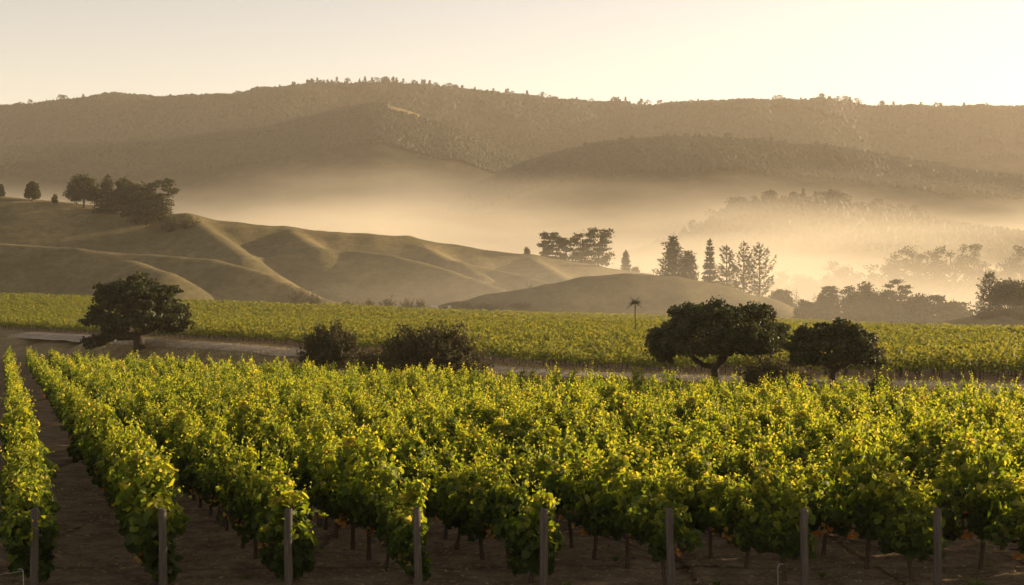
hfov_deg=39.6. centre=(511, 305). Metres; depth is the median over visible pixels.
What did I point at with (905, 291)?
broadleaf tree
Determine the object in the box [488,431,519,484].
grapevine
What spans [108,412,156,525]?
grapevine
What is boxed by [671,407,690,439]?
grapevine
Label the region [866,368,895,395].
shrub
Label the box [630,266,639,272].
bush
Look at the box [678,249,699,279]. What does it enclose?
conifer tree
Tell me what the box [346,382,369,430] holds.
grapevine
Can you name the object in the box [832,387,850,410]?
grapevine
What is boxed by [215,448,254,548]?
grapevine
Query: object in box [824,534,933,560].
drip hose
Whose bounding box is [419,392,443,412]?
grapevine
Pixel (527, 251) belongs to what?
bush
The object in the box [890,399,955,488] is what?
grapevine
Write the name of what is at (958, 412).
grapevine
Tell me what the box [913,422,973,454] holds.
grapevine
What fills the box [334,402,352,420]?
grapevine
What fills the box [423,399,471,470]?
grapevine
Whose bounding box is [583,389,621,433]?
grapevine
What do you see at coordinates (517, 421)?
grapevine
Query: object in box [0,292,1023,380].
vineyard
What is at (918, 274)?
broadleaf tree
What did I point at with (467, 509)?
grapevine
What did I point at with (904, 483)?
grapevine
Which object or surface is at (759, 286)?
conifer tree
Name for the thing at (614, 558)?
weed
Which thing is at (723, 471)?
grapevine
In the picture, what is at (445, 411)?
grapevine
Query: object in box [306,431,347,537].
grapevine
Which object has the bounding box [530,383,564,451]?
grapevine
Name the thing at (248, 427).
grapevine
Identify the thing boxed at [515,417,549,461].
grapevine
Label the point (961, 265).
broadleaf tree
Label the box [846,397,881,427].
grapevine
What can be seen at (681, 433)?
grapevine
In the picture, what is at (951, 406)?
grapevine
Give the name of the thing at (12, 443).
grapevine
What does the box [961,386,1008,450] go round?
grapevine
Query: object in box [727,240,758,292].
conifer tree
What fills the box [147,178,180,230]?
cypress tree
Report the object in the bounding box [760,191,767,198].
fogged tree
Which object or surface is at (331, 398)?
grapevine
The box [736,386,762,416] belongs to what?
grapevine
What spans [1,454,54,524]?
grapevine
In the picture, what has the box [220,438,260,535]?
grapevine
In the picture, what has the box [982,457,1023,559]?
grapevine
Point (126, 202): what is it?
broadleaf tree
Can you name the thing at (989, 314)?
bush
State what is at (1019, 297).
broadleaf tree
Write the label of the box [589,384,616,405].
grapevine
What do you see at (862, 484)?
grapevine
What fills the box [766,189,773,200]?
fogged tree
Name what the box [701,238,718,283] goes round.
conifer tree
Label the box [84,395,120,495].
grapevine
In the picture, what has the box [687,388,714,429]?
grapevine
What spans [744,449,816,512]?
grapevine
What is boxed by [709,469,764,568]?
grapevine
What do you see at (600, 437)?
grapevine
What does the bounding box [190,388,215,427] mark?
grapevine
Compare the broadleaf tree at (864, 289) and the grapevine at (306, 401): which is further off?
the broadleaf tree at (864, 289)
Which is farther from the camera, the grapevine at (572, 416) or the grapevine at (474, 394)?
the grapevine at (474, 394)
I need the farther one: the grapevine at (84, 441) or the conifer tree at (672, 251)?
the conifer tree at (672, 251)
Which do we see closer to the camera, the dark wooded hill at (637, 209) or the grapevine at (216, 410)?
the grapevine at (216, 410)
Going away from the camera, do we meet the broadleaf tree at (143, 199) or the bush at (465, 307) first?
the bush at (465, 307)
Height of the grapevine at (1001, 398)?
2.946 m
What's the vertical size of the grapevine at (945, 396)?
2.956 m
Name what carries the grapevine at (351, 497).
on the ground at (54, 437)
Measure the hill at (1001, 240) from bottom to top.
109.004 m
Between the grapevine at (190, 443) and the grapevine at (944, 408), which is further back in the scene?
the grapevine at (944, 408)
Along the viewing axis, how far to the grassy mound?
331.71 m
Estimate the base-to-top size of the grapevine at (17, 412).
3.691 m
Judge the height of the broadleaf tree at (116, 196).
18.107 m
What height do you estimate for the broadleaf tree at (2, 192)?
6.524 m
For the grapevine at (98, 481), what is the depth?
43.73 m
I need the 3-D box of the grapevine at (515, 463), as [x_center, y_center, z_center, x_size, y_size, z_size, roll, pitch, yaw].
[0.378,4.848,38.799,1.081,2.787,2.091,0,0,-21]
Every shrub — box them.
[295,317,363,366]
[341,344,382,370]
[369,317,493,379]
[729,353,817,390]
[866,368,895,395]
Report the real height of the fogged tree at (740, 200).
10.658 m
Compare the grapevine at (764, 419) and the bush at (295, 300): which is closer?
the grapevine at (764, 419)
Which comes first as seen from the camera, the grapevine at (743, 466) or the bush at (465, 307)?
the grapevine at (743, 466)
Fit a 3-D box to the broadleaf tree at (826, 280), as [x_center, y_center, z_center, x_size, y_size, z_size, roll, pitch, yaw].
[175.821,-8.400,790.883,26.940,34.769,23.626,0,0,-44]
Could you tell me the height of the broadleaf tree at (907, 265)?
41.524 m
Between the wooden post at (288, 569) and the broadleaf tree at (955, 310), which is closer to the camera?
the wooden post at (288, 569)
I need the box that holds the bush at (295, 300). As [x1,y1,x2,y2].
[287,285,310,304]
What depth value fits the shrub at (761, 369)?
96.20 m
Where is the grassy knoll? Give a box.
[438,273,794,318]
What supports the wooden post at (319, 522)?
on the ground at (54, 437)
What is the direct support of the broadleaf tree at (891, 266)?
on the ground at (54, 437)
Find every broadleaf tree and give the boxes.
[0,184,5,196]
[23,181,41,200]
[62,173,108,207]
[109,176,131,213]
[120,183,141,218]
[127,181,164,224]
[761,270,804,300]
[768,289,797,307]
[787,272,818,306]
[789,299,825,319]
[804,260,848,311]
[815,289,842,320]
[831,264,859,306]
[839,291,873,321]
[846,271,864,294]
[852,281,883,321]
[855,263,892,290]
[867,289,896,322]
[873,251,914,294]
[886,294,924,323]
[890,245,936,300]
[904,252,943,296]
[909,293,934,323]
[920,295,951,323]
[922,245,965,315]
[936,300,974,321]
[939,244,979,310]
[956,244,994,314]
[969,261,1006,307]
[985,277,1023,307]
[994,257,1023,308]
[1005,245,1023,307]
[1008,286,1023,307]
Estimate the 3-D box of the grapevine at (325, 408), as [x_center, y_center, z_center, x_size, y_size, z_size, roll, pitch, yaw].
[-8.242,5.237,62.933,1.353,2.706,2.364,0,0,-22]
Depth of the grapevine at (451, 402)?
62.47 m
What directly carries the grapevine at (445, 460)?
on the ground at (54, 437)
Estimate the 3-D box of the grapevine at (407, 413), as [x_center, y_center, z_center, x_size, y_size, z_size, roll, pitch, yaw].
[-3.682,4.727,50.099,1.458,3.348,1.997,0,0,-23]
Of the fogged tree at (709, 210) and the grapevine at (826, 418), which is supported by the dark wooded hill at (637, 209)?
the fogged tree at (709, 210)
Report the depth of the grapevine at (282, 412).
58.28 m
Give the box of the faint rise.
[316,210,530,253]
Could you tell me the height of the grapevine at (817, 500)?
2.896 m
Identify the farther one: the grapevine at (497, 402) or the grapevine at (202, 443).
the grapevine at (497, 402)
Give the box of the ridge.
[37,91,1023,174]
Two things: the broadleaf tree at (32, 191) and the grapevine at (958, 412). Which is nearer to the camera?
the grapevine at (958, 412)
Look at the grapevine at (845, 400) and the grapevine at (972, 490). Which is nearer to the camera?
the grapevine at (972, 490)
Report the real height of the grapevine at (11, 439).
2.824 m
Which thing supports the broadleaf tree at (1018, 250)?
on the ground at (54, 437)
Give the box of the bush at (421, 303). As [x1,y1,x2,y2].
[416,298,426,307]
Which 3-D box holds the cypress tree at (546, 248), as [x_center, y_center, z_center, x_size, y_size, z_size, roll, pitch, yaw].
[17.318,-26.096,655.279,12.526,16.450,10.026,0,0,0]
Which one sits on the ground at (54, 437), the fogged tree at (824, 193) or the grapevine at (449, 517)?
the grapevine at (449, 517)
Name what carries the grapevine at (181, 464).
on the ground at (54, 437)
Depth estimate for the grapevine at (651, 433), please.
43.20 m
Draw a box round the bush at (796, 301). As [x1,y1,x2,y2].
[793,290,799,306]
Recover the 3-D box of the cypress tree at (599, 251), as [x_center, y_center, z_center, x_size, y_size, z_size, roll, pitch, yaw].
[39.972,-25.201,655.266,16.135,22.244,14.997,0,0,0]
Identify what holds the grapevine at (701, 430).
on the ground at (54, 437)
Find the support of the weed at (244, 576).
on the ground at (54, 437)
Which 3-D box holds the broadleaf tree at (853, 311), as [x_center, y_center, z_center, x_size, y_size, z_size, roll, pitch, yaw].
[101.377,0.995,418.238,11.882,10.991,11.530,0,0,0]
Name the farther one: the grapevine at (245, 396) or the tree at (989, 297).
the tree at (989, 297)
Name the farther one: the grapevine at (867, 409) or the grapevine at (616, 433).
the grapevine at (867, 409)
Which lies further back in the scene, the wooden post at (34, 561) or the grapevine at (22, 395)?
the grapevine at (22, 395)
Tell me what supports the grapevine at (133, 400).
on the ground at (54, 437)
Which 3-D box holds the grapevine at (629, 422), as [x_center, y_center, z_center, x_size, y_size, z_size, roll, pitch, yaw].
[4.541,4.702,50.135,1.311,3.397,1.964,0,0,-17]
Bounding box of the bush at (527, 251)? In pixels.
[524,247,530,253]
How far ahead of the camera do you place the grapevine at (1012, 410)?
51.30 m
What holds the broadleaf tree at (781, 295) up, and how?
on the grassy knoll
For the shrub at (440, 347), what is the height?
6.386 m
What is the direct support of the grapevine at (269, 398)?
on the ground at (54, 437)
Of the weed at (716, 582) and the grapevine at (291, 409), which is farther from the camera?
the grapevine at (291, 409)
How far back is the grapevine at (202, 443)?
41.73 m
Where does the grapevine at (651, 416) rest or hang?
on the ground at (54, 437)
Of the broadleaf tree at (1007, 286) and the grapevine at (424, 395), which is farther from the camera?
the broadleaf tree at (1007, 286)
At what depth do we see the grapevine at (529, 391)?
60.51 m
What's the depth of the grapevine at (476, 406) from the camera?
50.05 m
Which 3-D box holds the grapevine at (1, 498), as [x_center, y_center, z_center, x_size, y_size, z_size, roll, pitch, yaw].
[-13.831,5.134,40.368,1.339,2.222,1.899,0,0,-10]
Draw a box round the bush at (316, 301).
[308,289,319,304]
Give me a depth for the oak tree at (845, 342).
88.98 m
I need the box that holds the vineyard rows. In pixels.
[2,346,1023,427]
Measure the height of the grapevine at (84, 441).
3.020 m
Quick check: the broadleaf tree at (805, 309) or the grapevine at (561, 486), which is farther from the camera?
the broadleaf tree at (805, 309)
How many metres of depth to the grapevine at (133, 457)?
33.30 m
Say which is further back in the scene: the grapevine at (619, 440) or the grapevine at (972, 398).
the grapevine at (972, 398)
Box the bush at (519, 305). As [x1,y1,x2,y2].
[508,300,532,308]
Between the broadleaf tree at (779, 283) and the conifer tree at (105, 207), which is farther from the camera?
the broadleaf tree at (779, 283)
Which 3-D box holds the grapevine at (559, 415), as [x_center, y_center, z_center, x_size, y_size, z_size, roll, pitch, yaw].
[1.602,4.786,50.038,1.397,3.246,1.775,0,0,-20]
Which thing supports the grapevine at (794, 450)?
on the ground at (54, 437)
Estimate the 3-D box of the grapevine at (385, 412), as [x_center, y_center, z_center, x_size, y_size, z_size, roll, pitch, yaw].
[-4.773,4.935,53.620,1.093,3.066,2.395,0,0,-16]
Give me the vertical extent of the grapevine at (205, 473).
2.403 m
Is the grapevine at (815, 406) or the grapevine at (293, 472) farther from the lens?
the grapevine at (815, 406)
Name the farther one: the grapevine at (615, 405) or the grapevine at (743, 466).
the grapevine at (615, 405)
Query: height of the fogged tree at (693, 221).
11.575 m
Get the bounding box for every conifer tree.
[91,174,114,214]
[620,250,631,270]
[651,235,687,276]
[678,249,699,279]
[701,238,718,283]
[713,245,741,290]
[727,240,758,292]
[741,242,777,297]
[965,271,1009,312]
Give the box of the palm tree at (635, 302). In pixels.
[626,297,642,329]
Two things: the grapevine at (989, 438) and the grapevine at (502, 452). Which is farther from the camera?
the grapevine at (989, 438)
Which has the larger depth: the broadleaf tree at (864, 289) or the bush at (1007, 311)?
the broadleaf tree at (864, 289)
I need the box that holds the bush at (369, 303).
[362,300,373,305]
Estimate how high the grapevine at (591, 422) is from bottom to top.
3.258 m
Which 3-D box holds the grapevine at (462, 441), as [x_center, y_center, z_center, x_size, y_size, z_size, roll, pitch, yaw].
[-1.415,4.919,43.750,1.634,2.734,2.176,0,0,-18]
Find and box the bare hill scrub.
[0,101,528,181]
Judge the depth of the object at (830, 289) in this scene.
418.88 m
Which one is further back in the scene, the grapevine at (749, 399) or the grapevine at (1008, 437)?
the grapevine at (749, 399)
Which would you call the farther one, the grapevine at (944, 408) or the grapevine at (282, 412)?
the grapevine at (282, 412)
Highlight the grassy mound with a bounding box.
[944,308,1023,325]
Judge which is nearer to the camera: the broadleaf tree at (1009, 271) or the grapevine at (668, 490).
the grapevine at (668, 490)
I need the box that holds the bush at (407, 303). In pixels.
[398,297,417,307]
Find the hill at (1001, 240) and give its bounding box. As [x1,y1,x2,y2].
[599,195,1023,274]
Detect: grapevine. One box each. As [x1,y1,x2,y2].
[0,386,31,451]
[0,389,30,442]
[0,397,32,451]
[0,414,59,502]
[0,433,60,519]
[0,445,43,504]
[0,473,59,582]
[1,430,56,497]
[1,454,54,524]
[2,417,44,471]
[4,404,37,449]
[5,385,29,410]
[6,396,48,469]
[6,427,34,450]
[8,452,53,509]
[9,386,39,433]
[60,381,89,438]
[62,394,92,448]
[66,395,97,456]
[71,387,104,479]
[71,414,83,462]
[77,399,95,459]
[77,408,122,487]
[80,434,88,460]
[82,388,117,495]
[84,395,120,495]
[90,424,129,507]
[97,423,134,505]
[97,428,118,491]
[106,453,121,503]
[107,444,126,519]
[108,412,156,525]
[113,425,169,494]
[113,435,191,571]
[115,439,190,584]
[122,382,161,438]
[124,375,147,431]
[125,392,144,435]
[137,400,158,429]
[141,399,158,451]
[143,403,165,437]
[145,404,162,446]
[148,406,176,457]
[151,390,185,437]
[153,392,202,490]
[160,411,176,484]
[166,421,201,495]
[172,407,202,500]
[173,421,221,507]
[179,396,226,514]
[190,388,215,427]
[193,420,238,530]
[193,445,232,522]
[194,389,218,428]
[209,392,233,421]
[214,435,268,558]
[215,414,233,455]
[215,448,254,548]
[219,405,229,425]
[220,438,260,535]
[224,386,260,454]
[225,399,256,452]
[235,403,257,456]
[236,387,256,402]
[239,435,289,571]
[246,392,279,467]
[250,383,279,410]
[250,409,285,468]
[251,456,327,581]
[257,381,281,417]
[264,429,278,467]
[270,404,280,424]
[270,412,300,474]
[275,396,287,429]
[277,388,306,424]
[282,389,303,430]
[283,437,306,509]
[290,400,329,520]
[292,382,325,438]
[305,386,321,401]
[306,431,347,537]
[308,397,339,529]
[311,391,325,404]
[312,410,380,549]
[317,395,332,417]
[317,400,345,435]
[323,403,354,443]
[325,383,344,414]
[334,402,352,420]
[338,421,399,560]
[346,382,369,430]
[350,386,384,410]
[352,395,381,435]
[353,415,385,445]
[357,446,411,570]
[368,406,404,469]
[371,391,395,412]
[372,398,396,427]
[383,467,436,583]
[389,394,424,429]
[393,404,437,486]
[399,403,442,453]
[401,392,428,416]
[404,434,447,531]
[413,387,433,405]
[415,393,451,456]
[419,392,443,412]
[419,432,466,539]
[420,456,481,549]
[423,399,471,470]
[426,389,442,411]
[435,398,453,427]
[441,393,471,438]
[444,393,459,410]
[445,422,478,467]
[447,447,510,559]
[459,386,484,433]
[462,413,499,491]
[463,384,480,407]
[465,383,496,451]
[475,394,518,462]
[476,455,534,568]
[486,396,503,408]
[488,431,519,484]
[496,394,540,454]
[498,385,518,444]
[501,479,563,582]
[504,379,540,412]
[504,430,543,485]
[510,386,540,445]
[513,437,563,517]
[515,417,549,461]
[521,378,540,403]
[526,382,549,411]
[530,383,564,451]
[535,387,559,411]
[535,397,573,452]
[535,417,579,455]
[545,417,592,547]
[556,381,588,430]
[556,405,599,468]
[558,394,571,408]
[561,439,610,559]
[563,392,610,447]
[575,383,596,406]
[575,413,617,470]
[577,398,621,459]
[580,389,594,415]
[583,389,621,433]
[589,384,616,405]
[590,434,655,568]
[599,372,632,426]
[603,439,649,480]
[609,425,639,451]
[614,416,632,442]
[618,392,646,424]
[619,390,649,447]
[619,432,662,512]
[621,412,665,464]
[628,453,702,582]
[635,393,660,414]
[636,392,687,459]
[641,397,674,434]
[641,432,711,550]
[647,432,682,468]
[653,392,677,419]
[662,416,695,451]
[665,381,704,426]
[666,393,684,418]
[670,402,714,477]
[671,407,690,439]
[677,409,698,443]
[681,395,725,446]
[681,443,743,558]
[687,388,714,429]
[693,394,732,449]
[699,427,743,495]
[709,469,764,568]
[710,404,766,472]
[712,382,740,417]
[713,400,734,437]
[720,423,784,504]
[726,395,770,440]
[731,383,750,406]
[735,402,777,462]
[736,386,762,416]
[740,376,775,410]
[740,388,795,447]
[744,444,818,580]
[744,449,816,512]
[758,370,790,407]
[759,387,785,411]
[762,385,787,410]
[763,393,818,460]
[768,412,817,472]
[784,391,816,424]
[792,407,839,438]
[796,443,854,554]
[797,405,843,466]
[800,431,845,529]
[805,394,828,437]
[807,386,833,414]
[824,410,909,568]
[825,382,853,428]
[826,411,863,467]
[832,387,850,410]
[833,411,874,442]
[840,400,884,420]
[844,377,869,410]
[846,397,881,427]
[852,406,880,433]
[859,404,910,488]
[868,378,904,422]
[868,450,948,581]
[869,407,901,458]
[879,460,918,521]
[882,394,921,451]
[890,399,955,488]
[891,419,927,466]
[894,398,931,427]
[896,392,934,428]
[901,452,965,541]
[904,393,943,415]
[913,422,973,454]
[918,404,955,439]
[927,401,957,428]
[928,434,993,539]
[932,390,957,409]
[934,410,1022,568]
[938,386,966,419]
[948,418,977,448]
[949,385,984,429]
[954,397,983,417]
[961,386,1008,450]
[962,385,986,415]
[975,392,1018,433]
[976,414,1023,470]
[981,438,1023,549]
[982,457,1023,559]
[984,389,1005,409]
[986,396,1023,447]
[991,391,1010,404]
[992,394,1018,417]
[993,409,1023,470]
[1002,392,1023,416]
[1007,428,1023,513]
[1013,403,1023,420]
[1014,390,1023,411]
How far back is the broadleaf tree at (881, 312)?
414.06 m
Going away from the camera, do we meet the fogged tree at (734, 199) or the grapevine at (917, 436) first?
the grapevine at (917, 436)
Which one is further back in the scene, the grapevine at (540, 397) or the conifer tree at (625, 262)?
the conifer tree at (625, 262)
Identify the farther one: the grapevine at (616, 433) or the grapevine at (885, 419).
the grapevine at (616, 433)
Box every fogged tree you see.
[687,220,698,228]
[704,208,715,217]
[728,197,742,206]
[735,197,746,204]
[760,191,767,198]
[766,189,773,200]
[821,191,829,199]
[829,191,842,200]
[837,193,851,200]
[874,198,884,206]
[909,205,920,213]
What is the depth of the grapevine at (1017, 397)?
61.74 m
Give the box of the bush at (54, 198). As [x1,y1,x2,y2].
[51,194,58,202]
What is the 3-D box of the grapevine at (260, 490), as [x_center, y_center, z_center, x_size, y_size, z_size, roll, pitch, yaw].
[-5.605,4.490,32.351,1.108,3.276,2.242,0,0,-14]
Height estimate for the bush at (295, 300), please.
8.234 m
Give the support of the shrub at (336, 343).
on the ground at (54, 437)
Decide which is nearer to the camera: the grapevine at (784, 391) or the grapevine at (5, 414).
the grapevine at (5, 414)
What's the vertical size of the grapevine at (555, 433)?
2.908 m
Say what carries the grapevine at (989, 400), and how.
on the ground at (54, 437)
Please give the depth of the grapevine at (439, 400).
65.03 m
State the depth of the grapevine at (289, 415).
56.23 m
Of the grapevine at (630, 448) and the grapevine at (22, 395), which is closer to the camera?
the grapevine at (630, 448)
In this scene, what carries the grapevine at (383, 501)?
on the ground at (54, 437)
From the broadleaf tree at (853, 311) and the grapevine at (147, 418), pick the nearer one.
the grapevine at (147, 418)
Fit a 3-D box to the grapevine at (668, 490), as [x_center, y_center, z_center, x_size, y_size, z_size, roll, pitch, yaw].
[3.304,4.604,30.782,1.283,2.971,1.809,0,0,-19]
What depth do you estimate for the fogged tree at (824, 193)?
1237.50 m
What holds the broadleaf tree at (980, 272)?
on the ground at (54, 437)
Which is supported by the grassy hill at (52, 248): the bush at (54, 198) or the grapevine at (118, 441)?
the bush at (54, 198)
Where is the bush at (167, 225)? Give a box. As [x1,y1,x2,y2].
[160,209,177,231]
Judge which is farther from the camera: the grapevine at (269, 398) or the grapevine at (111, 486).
the grapevine at (269, 398)
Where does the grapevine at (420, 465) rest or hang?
on the ground at (54, 437)
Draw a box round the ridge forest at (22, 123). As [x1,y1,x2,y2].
[0,80,1023,164]
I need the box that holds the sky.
[0,0,1023,105]
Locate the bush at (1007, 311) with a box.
[991,299,1023,317]
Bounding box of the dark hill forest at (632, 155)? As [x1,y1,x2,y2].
[432,135,1023,215]
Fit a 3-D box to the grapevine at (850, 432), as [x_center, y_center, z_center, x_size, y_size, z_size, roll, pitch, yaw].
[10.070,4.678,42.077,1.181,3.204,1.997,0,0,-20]
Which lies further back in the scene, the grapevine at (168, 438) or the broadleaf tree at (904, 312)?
the broadleaf tree at (904, 312)
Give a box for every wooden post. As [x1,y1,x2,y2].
[30,507,38,584]
[158,508,167,584]
[284,507,292,584]
[317,470,322,525]
[413,507,422,584]
[539,508,547,584]
[665,508,675,584]
[800,508,808,584]
[933,507,941,584]
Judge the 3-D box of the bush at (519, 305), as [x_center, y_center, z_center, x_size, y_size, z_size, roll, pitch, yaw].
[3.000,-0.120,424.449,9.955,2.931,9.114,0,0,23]
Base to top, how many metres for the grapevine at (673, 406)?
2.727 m
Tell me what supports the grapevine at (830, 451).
on the ground at (54, 437)
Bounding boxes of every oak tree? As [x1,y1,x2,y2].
[77,271,196,352]
[643,296,790,391]
[778,317,887,388]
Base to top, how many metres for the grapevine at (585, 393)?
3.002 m
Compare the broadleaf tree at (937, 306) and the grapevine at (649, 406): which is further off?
the broadleaf tree at (937, 306)
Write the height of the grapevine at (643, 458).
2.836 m
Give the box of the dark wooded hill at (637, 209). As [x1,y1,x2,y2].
[477,166,1023,260]
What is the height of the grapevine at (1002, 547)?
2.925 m
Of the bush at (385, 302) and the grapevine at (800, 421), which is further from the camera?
the bush at (385, 302)
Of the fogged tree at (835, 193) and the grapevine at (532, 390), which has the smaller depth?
the grapevine at (532, 390)
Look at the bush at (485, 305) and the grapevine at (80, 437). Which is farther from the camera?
the bush at (485, 305)
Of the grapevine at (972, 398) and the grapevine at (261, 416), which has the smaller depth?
the grapevine at (261, 416)
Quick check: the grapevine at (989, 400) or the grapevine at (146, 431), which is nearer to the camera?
the grapevine at (146, 431)
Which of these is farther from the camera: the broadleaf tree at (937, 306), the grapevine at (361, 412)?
the broadleaf tree at (937, 306)
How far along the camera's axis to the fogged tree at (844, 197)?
1236.92 m
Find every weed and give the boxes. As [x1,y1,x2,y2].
[241,573,249,578]
[610,555,620,560]
[709,577,722,584]
[815,570,827,577]
[961,575,989,584]
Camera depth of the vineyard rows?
84.86 m
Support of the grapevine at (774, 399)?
on the ground at (54, 437)
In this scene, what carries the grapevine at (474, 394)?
on the ground at (54, 437)
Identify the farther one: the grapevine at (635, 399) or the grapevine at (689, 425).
the grapevine at (635, 399)
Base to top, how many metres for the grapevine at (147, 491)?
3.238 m
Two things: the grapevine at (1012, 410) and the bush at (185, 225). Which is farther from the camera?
the bush at (185, 225)
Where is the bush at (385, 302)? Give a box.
[378,295,396,306]
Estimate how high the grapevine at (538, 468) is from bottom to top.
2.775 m
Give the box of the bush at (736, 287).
[716,267,746,291]
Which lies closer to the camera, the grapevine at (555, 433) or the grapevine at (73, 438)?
the grapevine at (555, 433)
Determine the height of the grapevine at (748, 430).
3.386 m
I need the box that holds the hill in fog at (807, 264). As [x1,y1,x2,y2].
[618,202,1023,306]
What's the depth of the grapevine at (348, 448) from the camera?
34.96 m
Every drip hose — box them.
[553,519,682,562]
[654,517,811,562]
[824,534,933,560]
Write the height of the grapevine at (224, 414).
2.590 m
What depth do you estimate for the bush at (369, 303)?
428.17 m
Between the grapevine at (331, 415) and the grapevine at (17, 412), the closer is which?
the grapevine at (17, 412)
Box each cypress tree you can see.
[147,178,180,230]
[536,231,561,258]
[551,237,578,261]
[568,232,598,262]
[583,227,615,266]
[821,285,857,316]
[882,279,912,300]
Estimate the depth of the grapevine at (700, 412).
50.42 m
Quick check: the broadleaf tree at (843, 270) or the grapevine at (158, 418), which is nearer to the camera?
the grapevine at (158, 418)
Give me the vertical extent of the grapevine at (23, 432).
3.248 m
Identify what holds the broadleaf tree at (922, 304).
on the ground at (54, 437)
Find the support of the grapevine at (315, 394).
on the ground at (54, 437)
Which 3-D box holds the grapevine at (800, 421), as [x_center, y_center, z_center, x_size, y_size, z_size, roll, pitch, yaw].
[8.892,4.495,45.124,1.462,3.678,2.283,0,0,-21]
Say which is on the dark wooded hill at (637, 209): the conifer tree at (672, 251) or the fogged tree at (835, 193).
the fogged tree at (835, 193)
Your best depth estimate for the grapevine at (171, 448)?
46.76 m
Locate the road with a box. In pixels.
[9,332,1023,394]
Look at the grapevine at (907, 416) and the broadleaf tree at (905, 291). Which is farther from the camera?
the broadleaf tree at (905, 291)
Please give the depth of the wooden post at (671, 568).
29.94 m
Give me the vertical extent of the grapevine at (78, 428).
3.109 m
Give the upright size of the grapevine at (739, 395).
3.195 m
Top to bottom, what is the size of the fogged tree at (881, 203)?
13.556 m
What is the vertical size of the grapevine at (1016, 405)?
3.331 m
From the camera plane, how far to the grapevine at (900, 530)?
30.66 m
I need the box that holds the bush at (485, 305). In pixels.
[479,301,499,308]
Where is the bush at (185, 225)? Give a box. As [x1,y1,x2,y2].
[171,214,200,228]
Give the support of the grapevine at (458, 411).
on the ground at (54, 437)
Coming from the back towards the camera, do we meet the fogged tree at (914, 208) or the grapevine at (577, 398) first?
the fogged tree at (914, 208)
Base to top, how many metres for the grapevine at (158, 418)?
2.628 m
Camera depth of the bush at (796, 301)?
559.80 m
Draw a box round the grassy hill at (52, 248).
[0,196,653,307]
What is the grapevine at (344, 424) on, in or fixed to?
on the ground at (54, 437)
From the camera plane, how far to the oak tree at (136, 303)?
180.07 m
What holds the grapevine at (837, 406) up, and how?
on the ground at (54, 437)
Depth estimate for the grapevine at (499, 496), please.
32.02 m
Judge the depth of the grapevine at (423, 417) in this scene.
48.12 m
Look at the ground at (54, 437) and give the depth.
35.00 m
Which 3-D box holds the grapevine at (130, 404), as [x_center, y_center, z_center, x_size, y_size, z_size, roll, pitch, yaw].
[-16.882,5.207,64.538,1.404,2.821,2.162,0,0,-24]
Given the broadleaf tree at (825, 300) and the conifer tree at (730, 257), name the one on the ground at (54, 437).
the broadleaf tree at (825, 300)
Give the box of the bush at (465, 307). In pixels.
[452,300,478,309]
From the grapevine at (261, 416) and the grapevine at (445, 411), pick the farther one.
the grapevine at (445, 411)
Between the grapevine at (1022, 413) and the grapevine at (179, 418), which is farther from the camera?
the grapevine at (1022, 413)
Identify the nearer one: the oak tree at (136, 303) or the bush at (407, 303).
the oak tree at (136, 303)
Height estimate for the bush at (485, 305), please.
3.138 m
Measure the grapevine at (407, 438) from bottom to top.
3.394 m
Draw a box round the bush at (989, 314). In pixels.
[965,305,1001,319]
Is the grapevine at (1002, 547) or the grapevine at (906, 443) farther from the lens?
the grapevine at (906, 443)
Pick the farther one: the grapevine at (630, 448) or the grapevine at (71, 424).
the grapevine at (71, 424)
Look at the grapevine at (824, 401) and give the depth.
62.55 m
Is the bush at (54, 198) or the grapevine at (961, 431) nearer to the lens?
the grapevine at (961, 431)
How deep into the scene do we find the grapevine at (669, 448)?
41.81 m
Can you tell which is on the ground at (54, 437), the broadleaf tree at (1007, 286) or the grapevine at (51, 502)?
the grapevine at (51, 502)
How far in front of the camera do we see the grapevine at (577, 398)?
56.10 m
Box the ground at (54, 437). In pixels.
[0,309,1023,584]
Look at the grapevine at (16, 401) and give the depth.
55.43 m
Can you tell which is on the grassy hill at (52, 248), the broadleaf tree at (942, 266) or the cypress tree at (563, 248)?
the cypress tree at (563, 248)
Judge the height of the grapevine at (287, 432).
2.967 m
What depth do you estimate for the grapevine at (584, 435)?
41.35 m
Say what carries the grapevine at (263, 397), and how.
on the ground at (54, 437)
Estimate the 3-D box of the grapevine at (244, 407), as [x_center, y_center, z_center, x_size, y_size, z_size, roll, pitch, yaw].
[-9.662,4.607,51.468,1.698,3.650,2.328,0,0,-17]
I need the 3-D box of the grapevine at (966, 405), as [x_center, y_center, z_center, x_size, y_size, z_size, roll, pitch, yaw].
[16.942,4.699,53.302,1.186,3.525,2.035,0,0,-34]
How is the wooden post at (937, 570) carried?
on the ground at (54, 437)
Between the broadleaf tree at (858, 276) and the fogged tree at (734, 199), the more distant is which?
the fogged tree at (734, 199)
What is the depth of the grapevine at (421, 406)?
57.25 m
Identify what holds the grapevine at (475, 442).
on the ground at (54, 437)
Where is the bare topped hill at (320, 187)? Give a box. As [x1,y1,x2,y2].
[0,106,497,229]
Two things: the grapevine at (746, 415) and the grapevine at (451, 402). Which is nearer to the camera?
the grapevine at (746, 415)
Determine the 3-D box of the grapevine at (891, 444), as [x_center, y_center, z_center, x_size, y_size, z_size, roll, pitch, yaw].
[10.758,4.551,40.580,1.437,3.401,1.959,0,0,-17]

